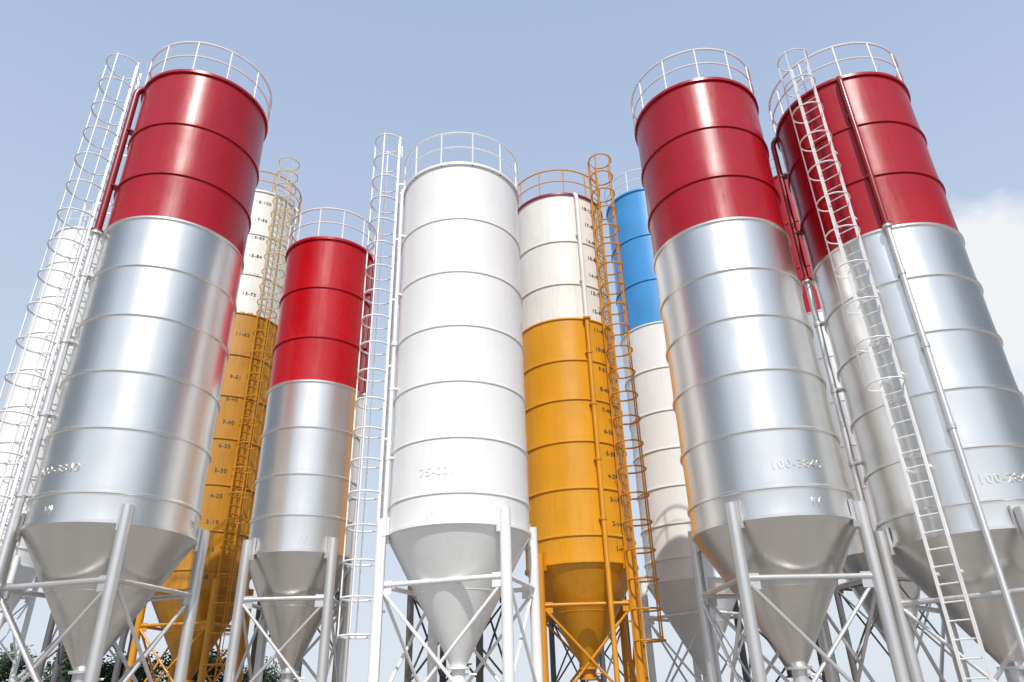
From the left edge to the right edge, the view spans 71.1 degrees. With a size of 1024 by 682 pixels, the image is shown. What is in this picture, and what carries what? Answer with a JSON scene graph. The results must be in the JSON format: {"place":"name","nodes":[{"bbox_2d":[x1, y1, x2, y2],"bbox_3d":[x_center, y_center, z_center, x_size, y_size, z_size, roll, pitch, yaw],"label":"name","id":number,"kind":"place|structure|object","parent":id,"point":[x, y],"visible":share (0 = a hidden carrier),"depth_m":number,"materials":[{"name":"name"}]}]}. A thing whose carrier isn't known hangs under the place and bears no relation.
{"place":"outdoors","nodes":[
{"label":"outdoors","id":0,"kind":"place"},
{"bbox_2d":[0,643,57,681],"bbox_3d":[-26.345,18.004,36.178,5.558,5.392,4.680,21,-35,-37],"label":"tree","id":1,"kind":"object","parent":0,"point":[6,663],"visible":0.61,"depth_m":36.35,"materials":[{"name":"green plant"}]},
{"bbox_2d":[0,202,108,681],"bbox_3d":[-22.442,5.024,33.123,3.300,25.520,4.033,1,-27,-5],"label":"cement silo","id":2,"kind":"object","parent":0,"point":[22,570],"visible":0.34,"depth_m":33.35,"materials":[{"name":"white paint"}]},
{"bbox_2d":[41,650,109,681],"bbox_3d":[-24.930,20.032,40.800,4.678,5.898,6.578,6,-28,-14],"label":"tree","id":3,"kind":"object","parent":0,"point":[65,668],"visible":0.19,"depth_m":40.04,"materials":[{"name":"green plant"}]},
{"bbox_2d":[33,613,135,681],"bbox_3d":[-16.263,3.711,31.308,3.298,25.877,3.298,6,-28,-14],"label":"cement silo","id":4,"kind":"object","parent":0,"point":[49,637],"visible":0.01,"depth_m":26.33,"materials":[{"name":"white paint"}]},
{"bbox_2d":[99,651,169,681],"bbox_3d":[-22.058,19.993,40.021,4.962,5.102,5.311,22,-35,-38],"label":"tree","id":5,"kind":"object","parent":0,"point":[140,674],"visible":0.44,"depth_m":40.23,"materials":[{"name":"green plant"}]},
{"bbox_2d":[0,41,271,681],"bbox_3d":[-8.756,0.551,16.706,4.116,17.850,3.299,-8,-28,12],"label":"cement silo","id":6,"kind":"object","parent":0,"point":[108,530],"visible":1,"depth_m":15.29,"materials":[{"name":"red paint"}]},
{"bbox_2d":[158,646,226,681],"bbox_3d":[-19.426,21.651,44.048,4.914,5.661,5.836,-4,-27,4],"label":"tree","id":7,"kind":"object","parent":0,"point":[212,660],"visible":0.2,"depth_m":44.07,"materials":[{"name":"green plant"}]},
{"bbox_2d":[125,157,301,681],"bbox_3d":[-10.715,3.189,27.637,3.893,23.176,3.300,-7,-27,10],"label":"cement silo","id":8,"kind":"object","parent":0,"point":[228,500],"visible":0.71,"depth_m":25.89,"materials":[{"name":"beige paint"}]},
{"bbox_2d":[218,656,281,681],"bbox_3d":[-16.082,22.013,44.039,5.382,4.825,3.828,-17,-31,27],"label":"tree","id":9,"kind":"object","parent":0,"point":[269,677],"visible":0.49,"depth_m":44.32,"materials":[{"name":"green plant"}]},
{"bbox_2d":[247,585,342,681],"bbox_3d":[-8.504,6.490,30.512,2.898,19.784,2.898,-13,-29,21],"label":"cement silo","id":10,"kind":"object","parent":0,"point":[254,643],"visible":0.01,"depth_m":27.63,"materials":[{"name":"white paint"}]},
{"bbox_2d":[223,207,376,681],"bbox_3d":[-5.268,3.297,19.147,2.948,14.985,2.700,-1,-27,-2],"label":"cement silo","id":11,"kind":"object","parent":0,"point":[291,558],"visible":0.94,"depth_m":18.12,"materials":[{"name":"red paint"}]},
{"bbox_2d":[336,132,542,681],"bbox_3d":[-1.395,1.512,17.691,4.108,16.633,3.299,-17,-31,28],"label":"cement silo","id":12,"kind":"object","parent":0,"point":[456,531],"visible":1,"depth_m":16.17,"materials":[{"name":"white paint"}]},
{"bbox_2d":[404,586,502,681],"bbox_3d":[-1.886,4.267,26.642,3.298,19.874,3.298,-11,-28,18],"label":"cement silo","id":13,"kind":"object","parent":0,"point":[411,602],"depth_m":23.33,"materials":[{"name":"white paint"}]},
{"bbox_2d":[0,0,1023,681],"label":"sky","id":14,"kind":"structure","parent":0,"point":[553,82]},
{"bbox_2d":[548,595,631,681],"bbox_3d":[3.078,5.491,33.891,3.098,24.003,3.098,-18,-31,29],"label":"cement silo","id":15,"kind":"object","parent":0,"point":[600,659],"depth_m":29.70,"materials":[{"name":"white paint"}]},
{"bbox_2d":[518,153,666,681],"bbox_3d":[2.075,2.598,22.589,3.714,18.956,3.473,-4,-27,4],"label":"cement silo","id":16,"kind":"object","parent":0,"point":[581,519],"visible":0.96,"depth_m":21.06,"materials":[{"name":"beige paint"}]},
{"bbox_2d":[604,168,752,681],"bbox_3d":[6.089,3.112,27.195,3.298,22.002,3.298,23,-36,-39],"label":"cement silo","id":17,"kind":"object","parent":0,"point":[667,500],"visible":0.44,"depth_m":25.37,"materials":[{"name":"blue paint"}]},
{"bbox_2d":[631,48,909,681],"bbox_3d":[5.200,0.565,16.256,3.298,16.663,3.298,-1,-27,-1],"label":"cement silo","id":18,"kind":"object","parent":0,"point":[778,515],"visible":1,"depth_m":14.70,"materials":[{"name":"red paint"}]},
{"bbox_2d":[733,599,840,681],"bbox_3d":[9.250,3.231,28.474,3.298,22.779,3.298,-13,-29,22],"label":"cement silo","id":19,"kind":"object","parent":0,"point":[743,659],"visible":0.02,"depth_m":24.30,"materials":[{"name":"white paint"}]},
{"bbox_2d":[769,156,951,681],"bbox_3d":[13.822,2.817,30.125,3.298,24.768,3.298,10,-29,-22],"label":"cement silo","id":20,"kind":"object","parent":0,"point":[855,561],"visible":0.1,"depth_m":27.15,"materials":[{"name":"red paint"}]},
{"bbox_2d":[768,42,1023,681],"bbox_3d":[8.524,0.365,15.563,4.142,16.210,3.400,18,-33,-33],"label":"cement silo","id":21,"kind":"object","parent":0,"point":[933,397],"visible":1,"depth_m":14.57,"materials":[{"name":"red paint"}]}
]}

